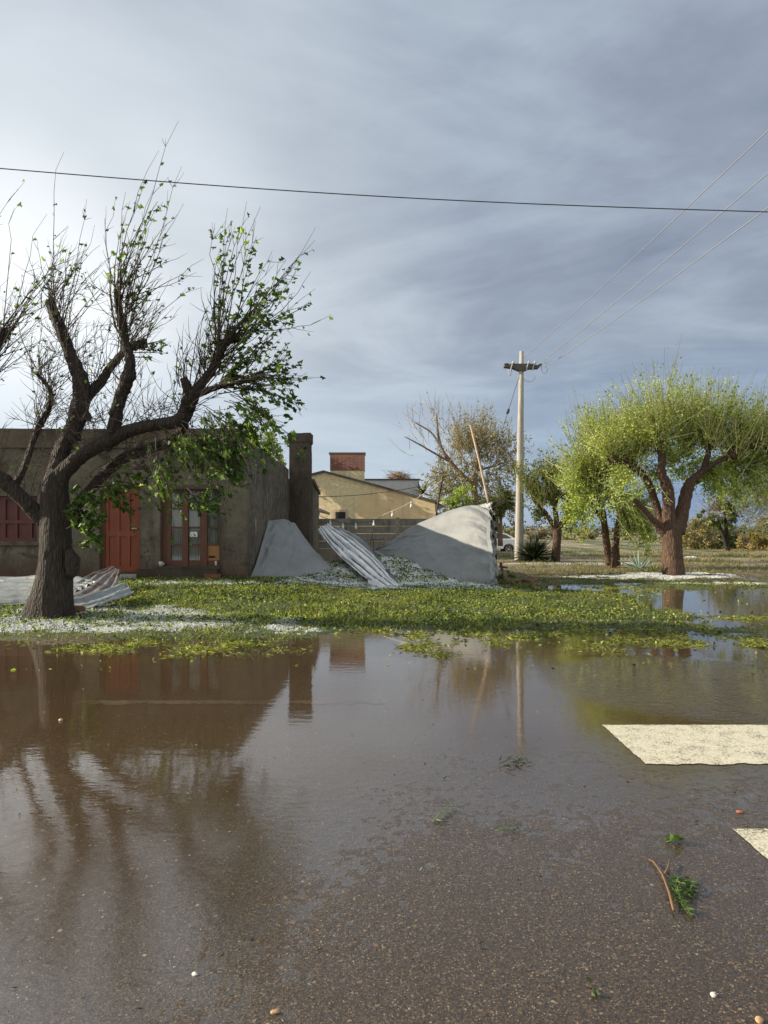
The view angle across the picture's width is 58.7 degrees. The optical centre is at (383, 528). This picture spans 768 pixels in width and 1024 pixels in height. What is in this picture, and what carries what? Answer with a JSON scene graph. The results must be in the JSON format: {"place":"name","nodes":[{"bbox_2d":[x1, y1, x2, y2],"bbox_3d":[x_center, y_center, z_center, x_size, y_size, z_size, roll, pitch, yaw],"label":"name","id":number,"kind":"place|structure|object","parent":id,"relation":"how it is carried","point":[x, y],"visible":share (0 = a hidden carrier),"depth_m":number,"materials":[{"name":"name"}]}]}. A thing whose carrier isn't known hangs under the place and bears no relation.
{"place":"outdoors","nodes":[
{"label":"outdoors","id":0,"kind":"place"},
{"bbox_2d":[0,656,767,1023],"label":"road","id":1,"kind":"structure","parent":0,"point":[542,734],"depth_m":3.13,"materials":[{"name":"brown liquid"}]},
{"bbox_2d":[73,700,385,705],"bbox_3d":[-1.292,1.457,5.716,2.624,0.005,0.195,0,0,0],"label":"edge line","id":2,"kind":"object","parent":1,"relation":"on","point":[187,702],"visible":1,"depth_m":5.73,"materials":[{"name":"white paint"}]},
{"bbox_2d":[270,1009,279,1014],"bbox_3d":[-0.326,1.446,2.044,0.028,0.012,0.018,0,0,-11],"label":"pebble","id":3,"kind":"object","parent":1,"relation":"on","point":[274,1011],"visible":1,"depth_m":2.04,"materials":[{"name":"beige stone"}]},
{"bbox_2d":[2,684,767,1022],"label":"leaf scraps","id":4,"kind":"object","parent":1,"relation":"on","point":[362,894],"visible":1,"depth_m":2.82,"materials":[{"name":"plant"}]},
{"bbox_2d":[432,801,459,827],"bbox_3d":[0.302,1.427,3.413,0.110,0.045,0.325,0,0,15],"label":"green sprig","id":5,"kind":"object","parent":1,"relation":"on","point":[445,813],"visible":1,"depth_m":3.41,"materials":[{"name":"green plant"}]},
{"bbox_2d":[482,823,521,833],"bbox_3d":[0.567,1.432,3.271,0.209,0.048,0.104,0,0,0],"label":"green sprig","id":6,"kind":"object","parent":1,"relation":"on","point":[503,828],"visible":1,"depth_m":3.27,"materials":[{"name":"green plant"}]},
{"bbox_2d":[499,756,531,769],"bbox_3d":[0.787,1.431,4.185,0.175,0.072,0.211,0,0,42],"label":"dark sprig","id":7,"kind":"object","parent":1,"relation":"on","point":[515,761],"visible":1,"depth_m":4.20,"materials":[{"name":"green plant"}]},
{"bbox_2d":[585,977,599,996],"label":"dark sprig","id":8,"kind":"object","parent":1,"relation":"on","point":[595,993],"visible":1,"depth_m":2.12,"materials":[{"name":"green plant"}]},
{"bbox_2d":[648,859,700,915],"bbox_3d":[1.198,1.431,2.748,0.166,0.071,0.449,0,0,9],"label":"broken twig","id":9,"kind":"object","parent":1,"relation":"on","point":[679,887],"visible":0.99,"depth_m":2.71,"materials":[{"name":"green plant"}]},
{"bbox_2d":[665,834,683,841],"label":"loose leaf","id":10,"kind":"object","parent":1,"relation":"on","point":[674,837],"visible":1,"depth_m":3.14,"materials":[{"name":"green plant"}]},
{"bbox_2d":[603,725,767,764],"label":"crossing stripe","id":11,"kind":"object","parent":1,"relation":"on","point":[710,744],"visible":1,"depth_m":4.61,"materials":[{"name":"beige paint"}]},
{"bbox_2d":[710,992,716,997],"bbox_3d":[1.022,1.445,2.116,0.020,0.011,0.022,0,0,0],"label":"pebble","id":12,"kind":"object","parent":1,"relation":"on","point":[713,994],"visible":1,"depth_m":2.11,"materials":[{"name":"white stone"}]},
{"bbox_2d":[733,829,767,858],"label":"crossing stripe","id":13,"kind":"object","parent":1,"relation":"on","point":[756,839],"visible":0.98,"depth_m":3.19,"materials":[{"name":"beige paint"}]},
{"bbox_2d":[734,824,766,831],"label":"green sprig","id":14,"kind":"object","parent":13,"relation":"on","point":[751,827],"visible":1,"depth_m":3.27,"materials":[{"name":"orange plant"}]},
{"bbox_2d":[755,1016,763,1023],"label":"pebble","id":15,"kind":"object","parent":1,"relation":"on","point":[759,1020],"visible":1,"depth_m":2.00,"materials":[{"name":"beige stone"}]},
{"bbox_2d":[0,529,767,971],"bbox_3d":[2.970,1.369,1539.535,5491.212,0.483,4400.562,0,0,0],"label":"ground","id":16,"kind":"structure","parent":0,"point":[330,643],"depth_m":9.63,"materials":[{"name":"green plant"}]},
{"bbox_2d":[0,575,98,605],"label":"corrugated sheet","id":17,"kind":"object","parent":16,"relation":"on","point":[13,590],"visible":0.41,"depth_m":12.92,"materials":[{"name":"silver metal"}]},
{"bbox_2d":[26,566,120,599],"bbox_3d":[-5.642,1.102,13.274,1.324,0.610,2.648,0,0,0],"label":"corrugated sheet","id":18,"kind":"object","parent":16,"relation":"on","point":[108,577],"visible":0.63,"depth_m":13.41,"materials":[{"name":"grey metal"}]},
{"bbox_2d":[74,605,84,611],"bbox_3d":[-5.035,1.317,11.128,0.316,0.136,0.196,0,0,0],"label":"rubble stone","id":19,"kind":"object","parent":16,"relation":"on","point":[78,607],"visible":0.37,"depth_m":11.09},
{"bbox_2d":[74,582,133,608],"bbox_3d":[-5.062,1.199,11.945,0.877,0.396,1.515,0,0,44],"label":"corrugated sheet","id":20,"kind":"object","parent":16,"relation":"on","point":[104,596],"visible":0.63,"depth_m":12.06,"materials":[{"name":"silver metal"}]},
{"bbox_2d":[0,428,329,578],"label":"old house","id":21,"kind":"structure","parent":16,"relation":"on","point":[230,541],"depth_m":15.97,"materials":[{"name":"grey concrete"}]},
{"bbox_2d":[105,488,139,571],"bbox_3d":[-6.139,0.035,16.042,0.818,1.967,0.137,0,0,0],"label":"door","id":22,"kind":"structure","parent":21,"relation":"in","point":[122,548],"depth_m":16.07,"materials":[{"name":"red wood"}]},
{"bbox_2d":[157,485,220,568],"bbox_3d":[-4.525,-0.045,15.969,1.461,1.958,0.338,0,0,0],"label":"window","id":23,"kind":"structure","parent":21,"relation":"in","point":[204,551],"depth_m":16.02,"materials":[{"name":"red wood"}]},
{"bbox_2d":[0,128,332,619],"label":"storm stripped tree","id":24,"kind":"object","parent":16,"relation":"on","point":[56,515],"visible":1,"depth_m":10.41,"materials":[{"name":"brown plant"}]},
{"bbox_2d":[241,423,287,465],"bbox_3d":[-5.915,-2.905,31.938,2.573,4.509,2.156,0,0,-33],"label":"willow tree","id":25,"kind":"object","parent":16,"relation":"on","point":[280,456],"visible":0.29,"depth_m":31.83,"materials":[{"name":"green plant"}]},
{"bbox_2d":[251,519,338,581],"bbox_3d":[-2.096,0.533,18.084,2.241,1.596,4.572,0,0,0],"label":"grey tarp","id":26,"kind":"object","parent":16,"relation":"on","point":[286,549],"visible":0.85,"depth_m":17.24,"materials":[{"name":"fabric"}]},
{"bbox_2d":[318,523,400,586],"bbox_3d":[-0.692,0.692,17.236,0.827,1.715,4.686,0,0,-27],"label":"corrugated sheet","id":27,"kind":"object","parent":16,"relation":"on","point":[359,558],"visible":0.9,"depth_m":17.30,"materials":[{"name":"silver metal"}]},
{"bbox_2d":[365,520,383,550],"bbox_3d":[-0.481,0.470,24.500,0.990,1.542,0.027,0,0,0],"label":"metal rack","id":28,"kind":"object","parent":16,"relation":"on","point":[373,539],"visible":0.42,"depth_m":24.49,"materials":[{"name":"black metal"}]},
{"bbox_2d":[312,452,444,533],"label":"yellow house","id":29,"kind":"structure","parent":16,"relation":"on","point":[344,478],"depth_m":31.40,"materials":[{"name":"yellow paint"}]},
{"bbox_2d":[333,509,347,518],"bbox_3d":[-2.033,-0.640,31.722,0.785,0.511,0.036,0,0,20],"label":"window","id":30,"kind":"structure","parent":29,"relation":"in","point":[337,513],"depth_m":31.71,"materials":[{"name":"beige paint"}]},
{"bbox_2d":[319,486,419,496],"bbox_3d":[-0.809,-1.466,27.000,4.456,0.432,0.024,0,0,0],"label":"cable","id":31,"kind":"object","parent":29,"relation":"attached to","point":[365,494],"visible":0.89,"depth_m":26.99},
{"bbox_2d":[407,480,434,497],"bbox_3d":[1.955,-1.936,35.995,1.862,1.334,1.604,0,0,-39],"label":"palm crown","id":32,"kind":"object","parent":29,"relation":"on","point":[424,490],"visible":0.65,"depth_m":35.84,"materials":[{"name":"green plant"}]},
{"bbox_2d":[0,569,767,645],"bbox_3d":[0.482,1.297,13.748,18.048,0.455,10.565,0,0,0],"label":"leaf litter","id":33,"kind":"object","parent":16,"relation":"on","point":[464,603],"visible":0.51,"depth_m":12.06,"materials":[{"name":"green plant"}]},
{"bbox_2d":[0,562,761,634],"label":"hailstones","id":34,"kind":"object","parent":33,"relation":"on","point":[100,628],"visible":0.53,"depth_m":10.52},
{"bbox_2d":[1,568,767,645],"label":"dry grass","id":35,"kind":"structure","parent":16,"relation":"on","point":[667,581],"depth_m":16.78,"materials":[{"name":"beige plant"}]},
{"bbox_2d":[277,562,502,589],"bbox_3d":[0.200,1.138,18.250,5.600,0.718,6.500,0,0,0],"label":"debris heap","id":36,"kind":"object","parent":16,"relation":"on","point":[457,582],"visible":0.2,"depth_m":15.92,"materials":[{"name":"grey plant"}]},
{"bbox_2d":[335,526,397,581],"bbox_3d":[-0.566,0.644,17.930,0.868,1.420,4.192,0,0,-29],"label":"corrugated sheet","id":37,"kind":"object","parent":36,"relation":"on","point":[362,541],"visible":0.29,"depth_m":18.30,"materials":[{"name":"grey metal"}]},
{"bbox_2d":[296,554,454,582],"bbox_3d":[-0.034,1.036,18.198,4.582,0.645,4.717,0,0,0],"label":"rubble","id":38,"kind":"object","parent":36,"relation":"on","point":[401,569],"visible":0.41,"depth_m":17.03,"materials":[{"name":"grey stone"}]},
{"bbox_2d":[295,555,457,584],"bbox_3d":[-0.009,1.046,18.139,4.690,0.596,4.778,0,0,0],"label":"hail","id":39,"kind":"object","parent":36,"relation":"on","point":[344,569],"visible":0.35,"depth_m":16.86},
{"bbox_2d":[365,479,420,495],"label":"white building","id":40,"kind":"structure","parent":16,"relation":"on","point":[399,484],"depth_m":40.00,"materials":[{"name":"white paint"}]},
{"bbox_2d":[319,518,496,561],"bbox_3d":[0.551,0.500,28.000,8.127,1.900,0.120,0,0,0],"label":"concrete fence","id":41,"kind":"object","parent":16,"relation":"on","point":[397,526],"visible":0.21,"depth_m":27.97,"materials":[{"name":"grey concrete"}]},
{"bbox_2d":[435,476,443,515],"bbox_3d":[1.836,-0.223,22.801,0.049,3.045,0.513,0,0,-29],"label":"thin post","id":42,"kind":"object","parent":16,"relation":"on","point":[439,496],"visible":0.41,"depth_m":22.77,"materials":[{"name":"brown wood"}]},
{"bbox_2d":[321,480,441,528],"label":"string lights","id":43,"kind":"object","parent":42,"relation":"hanging from","point":[411,506],"visible":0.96,"depth_m":23.96,"materials":[{"name":"dark wire"},{"name":"white bulb glass"}]},
{"bbox_2d":[431,474,457,476],"bbox_3d":[2.006,-1.740,22.515,0.889,0.101,0.063,0,0,3],"label":"cross stick","id":44,"kind":"object","parent":42,"relation":"on","point":[444,475],"visible":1,"depth_m":22.50,"materials":[{"name":"wood"}]},
{"bbox_2d":[375,500,506,585],"bbox_3d":[1.669,0.413,19.116,2.422,2.385,5.952,0,0,-37],"label":"grey tarp","id":45,"kind":"object","parent":16,"relation":"on","point":[458,544],"visible":0.92,"depth_m":18.04,"materials":[{"name":"fabric"}]},
{"bbox_2d":[470,425,492,515],"bbox_3d":[2.725,-1.659,19.105,0.102,2.651,1.148,0,0,-24],"label":"wooden pole","id":46,"kind":"object","parent":45,"relation":"on","point":[484,483],"visible":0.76,"depth_m":19.13,"materials":[{"name":"wood"}]},
{"bbox_2d":[492,514,497,545],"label":"vine","id":47,"kind":"object","parent":45,"relation":"hanging from","point":[495,528],"visible":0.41,"depth_m":18.84,"materials":[{"name":"green plant"}]},
{"bbox_2d":[435,481,482,514],"bbox_3d":[3.610,-0.763,33.056,2.499,3.304,1.954,0,0,0],"label":"bush","id":48,"kind":"object","parent":16,"relation":"on","point":[452,501],"visible":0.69,"depth_m":32.80,"materials":[{"name":"green plant"}]},
{"bbox_2d":[389,391,535,526],"bbox_3d":[4.068,-3.327,34.503,7.885,7.309,3.633,0,0,0],"label":"half bare tree","id":49,"kind":"object","parent":16,"relation":"on","point":[482,440],"visible":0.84,"depth_m":34.12,"materials":[{"name":"brown plant"}]},
{"bbox_2d":[488,484,515,545],"bbox_3d":[5.673,-0.680,33.024,1.546,3.055,1.307,0,0,-36],"label":"tree","id":50,"kind":"object","parent":16,"relation":"on","point":[499,507],"visible":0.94,"depth_m":32.91,"materials":[{"name":"green plant"}]},
{"bbox_2d":[497,533,514,551],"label":"white car","id":51,"kind":"object","parent":16,"relation":"on","point":[509,540],"visible":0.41,"depth_m":46.01,"materials":[{"name":"white paint"}]},
{"bbox_2d":[497,568,518,585],"bbox_3d":[3.003,1.213,16.590,0.580,0.530,0.471,0,0,0],"label":"weed clump","id":52,"kind":"object","parent":16,"relation":"on","point":[509,576],"visible":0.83,"depth_m":16.54,"materials":[{"name":"green plant"}]},
{"bbox_2d":[502,528,514,537],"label":"shrub","id":53,"kind":"object","parent":16,"relation":"on","point":[510,532],"visible":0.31,"depth_m":89.61,"materials":[{"name":"green plant"}]},
{"bbox_2d":[503,351,547,560],"bbox_3d":[6.027,-2.890,28.975,1.872,9.280,0.450,0,0,0],"label":"utility pole","id":54,"kind":"object","parent":16,"relation":"on","point":[521,367],"visible":0.93,"depth_m":28.88,"materials":[{"name":"concrete"}]},
{"bbox_2d":[478,378,518,502],"bbox_3d":[4.856,-3.444,29.750,2.370,6.165,0.021,0,0,40],"label":"guy wire","id":55,"kind":"object","parent":54,"relation":"attached to","point":[499,438],"visible":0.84,"depth_m":29.62,"materials":[{"name":"black metal"}]},
{"bbox_2d":[524,131,767,356],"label":"power line","id":56,"kind":"object","parent":54,"relation":"attached to","point":[657,235],"visible":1,"depth_m":15.54,"materials":[{"name":"metal"}]},
{"bbox_2d":[537,173,767,365],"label":"power line","id":57,"kind":"object","parent":54,"relation":"attached to","point":[664,261],"visible":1,"depth_m":15.52,"materials":[{"name":"metal"}]},
{"bbox_2d":[545,207,767,367],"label":"power line","id":58,"kind":"object","parent":54,"relation":"attached to","point":[666,282],"visible":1,"depth_m":15.57,"materials":[{"name":"metal"}]},
{"bbox_2d":[522,578,538,582],"bbox_3d":[3.751,1.342,17.571,0.441,0.165,0.294,0,0,29],"label":"rubble clod","id":59,"kind":"object","parent":16,"relation":"on","point":[530,580],"visible":0.7,"depth_m":17.48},
{"bbox_2d":[508,532,560,561],"bbox_3d":[6.206,0.870,28.234,2.383,1.532,2.470,0,0,0],"label":"spiky bush","id":60,"kind":"object","parent":16,"relation":"on","point":[533,548],"visible":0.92,"depth_m":27.98,"materials":[{"name":"green plant"}]},
{"bbox_2d":[524,525,547,538],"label":"shrub","id":61,"kind":"object","parent":16,"relation":"on","point":[540,533],"visible":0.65,"depth_m":89.62,"materials":[{"name":"green plant"}]},
{"bbox_2d":[536,583,548,586],"bbox_3d":[3.805,1.381,16.465,0.307,0.145,0.334,0,0,0],"label":"rubble clod","id":62,"kind":"object","parent":16,"relation":"on","point":[543,584],"visible":0.56,"depth_m":16.36,"materials":[{"name":"brown stone"}]},
{"bbox_2d":[326,546,767,575],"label":"field grass","id":63,"kind":"structure","parent":16,"relation":"on","point":[710,564],"depth_m":27.00,"materials":[{"name":"green plant"}]},
{"bbox_2d":[542,525,552,537],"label":"shrub","id":64,"kind":"object","parent":16,"relation":"on","point":[550,533],"visible":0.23,"depth_m":94.94,"materials":[{"name":"green plant"}]},
{"bbox_2d":[508,444,595,560],"bbox_3d":[7.278,-1.008,28.640,4.118,5.038,2.472,0,0,0],"label":"pollarded tree","id":65,"kind":"object","parent":16,"relation":"on","point":[539,493],"visible":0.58,"depth_m":28.39,"materials":[{"name":"green plant"}]},
{"bbox_2d":[562,527,598,539],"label":"shrub","id":66,"kind":"object","parent":16,"relation":"on","point":[591,536],"visible":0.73,"depth_m":84.67,"materials":[{"name":"green plant"}]},
{"bbox_2d":[543,369,680,567],"bbox_3d":[8.000,-1.994,23.825,5.089,7.066,3.467,0,0,0],"label":"pollarded tree","id":67,"kind":"object","parent":16,"relation":"on","point":[585,470],"visible":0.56,"depth_m":23.76,"materials":[{"name":"green plant"}]},
{"bbox_2d":[594,526,660,540],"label":"shrub","id":68,"kind":"object","parent":16,"relation":"on","point":[632,534],"visible":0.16,"depth_m":79.94,"materials":[{"name":"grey plant"}]},
{"bbox_2d":[503,519,760,534],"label":"distant scrub","id":69,"kind":"object","parent":16,"relation":"on","point":[596,530],"visible":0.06,"depth_m":161.25,"materials":[{"name":"green plant"}]},
{"bbox_2d":[618,546,661,568],"bbox_3d":[7.769,0.890,20.740,1.211,0.706,1.221,0,0,-36],"label":"agave","id":70,"kind":"object","parent":16,"relation":"on","point":[636,565],"visible":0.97,"depth_m":20.74,"materials":[{"name":"green plant"}]},
{"bbox_2d":[643,562,663,571],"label":"agave","id":71,"kind":"object","parent":16,"relation":"on","point":[654,568],"visible":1,"depth_m":19.92,"materials":[{"name":"green plant"}]},
{"bbox_2d":[574,336,767,575],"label":"pollarded tree","id":72,"kind":"object","parent":16,"relation":"on","point":[687,431],"visible":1,"depth_m":19.85,"materials":[{"name":"green plant"}]},
{"bbox_2d":[682,509,721,548],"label":"bush","id":73,"kind":"object","parent":16,"relation":"on","point":[691,541],"visible":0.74,"depth_m":45.56,"materials":[{"name":"yellow plant"}]},
{"bbox_2d":[692,484,748,550],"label":"thorn tree","id":74,"kind":"object","parent":16,"relation":"on","point":[715,507],"visible":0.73,"depth_m":41.85,"materials":[{"name":"green plant"}]},
{"bbox_2d":[697,524,744,548],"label":"bush","id":75,"kind":"object","parent":16,"relation":"on","point":[734,537],"visible":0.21,"depth_m":46.49,"materials":[{"name":"green plant"}]},
{"bbox_2d":[722,525,764,547],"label":"bush","id":76,"kind":"object","parent":16,"relation":"on","point":[738,530],"visible":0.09,"depth_m":47.56,"materials":[{"name":"green plant"}]},
{"bbox_2d":[732,526,767,549],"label":"bush","id":77,"kind":"object","parent":16,"relation":"on","point":[752,543],"visible":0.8,"depth_m":43.73,"materials":[{"name":"yellow plant"}]},
{"bbox_2d":[734,467,767,548],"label":"feathery tree","id":78,"kind":"object","parent":16,"relation":"on","point":[764,520],"visible":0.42,"depth_m":39.97,"materials":[{"name":"green plant"}]},
{"bbox_2d":[746,519,767,538],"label":"bush","id":79,"kind":"object","parent":16,"relation":"on","point":[757,527],"visible":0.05,"depth_m":49.36,"materials":[{"name":"green plant"}]},
{"bbox_2d":[0,168,767,211],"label":"overhead cable","id":80,"kind":"object","parent":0,"point":[382,196],"visible":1,"depth_m":9.39,"materials":[{"name":"metal"}]},
{"bbox_2d":[0,0,767,528],"label":"sky","id":81,"kind":"structure","parent":0,"point":[618,103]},
{"bbox_2d":[383,469,415,478],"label":"pink tree","id":82,"kind":"object","parent":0,"point":[398,475],"visible":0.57,"depth_m":47.84,"materials":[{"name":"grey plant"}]},
{"bbox_2d":[324,576,767,720],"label":"water","id":83,"kind":"structure","parent":0,"point":[687,599],"depth_m":11.95,"materials":[{"name":"brown liquid"}]},
{"bbox_2d":[3,585,767,670],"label":"floating leaves","id":84,"kind":"object","parent":83,"relation":"on","point":[482,636],"visible":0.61,"depth_m":8.69,"materials":[{"name":"green plant"}]},
{"bbox_2d":[5,585,767,660],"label":"floating debris","id":85,"kind":"object","parent":83,"relation":"on","point":[225,646],"visible":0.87,"depth_m":8.75,"materials":[{"name":"green plant"}]},
{"bbox_2d":[384,636,408,644],"bbox_3d":[0.277,1.480,8.924,0.094,0.072,0.785,0,0,-40],"label":"floating stick","id":86,"kind":"object","parent":83,"relation":"on","point":[399,641],"visible":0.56,"depth_m":9.07,"materials":[{"name":"wood"}]}
]}

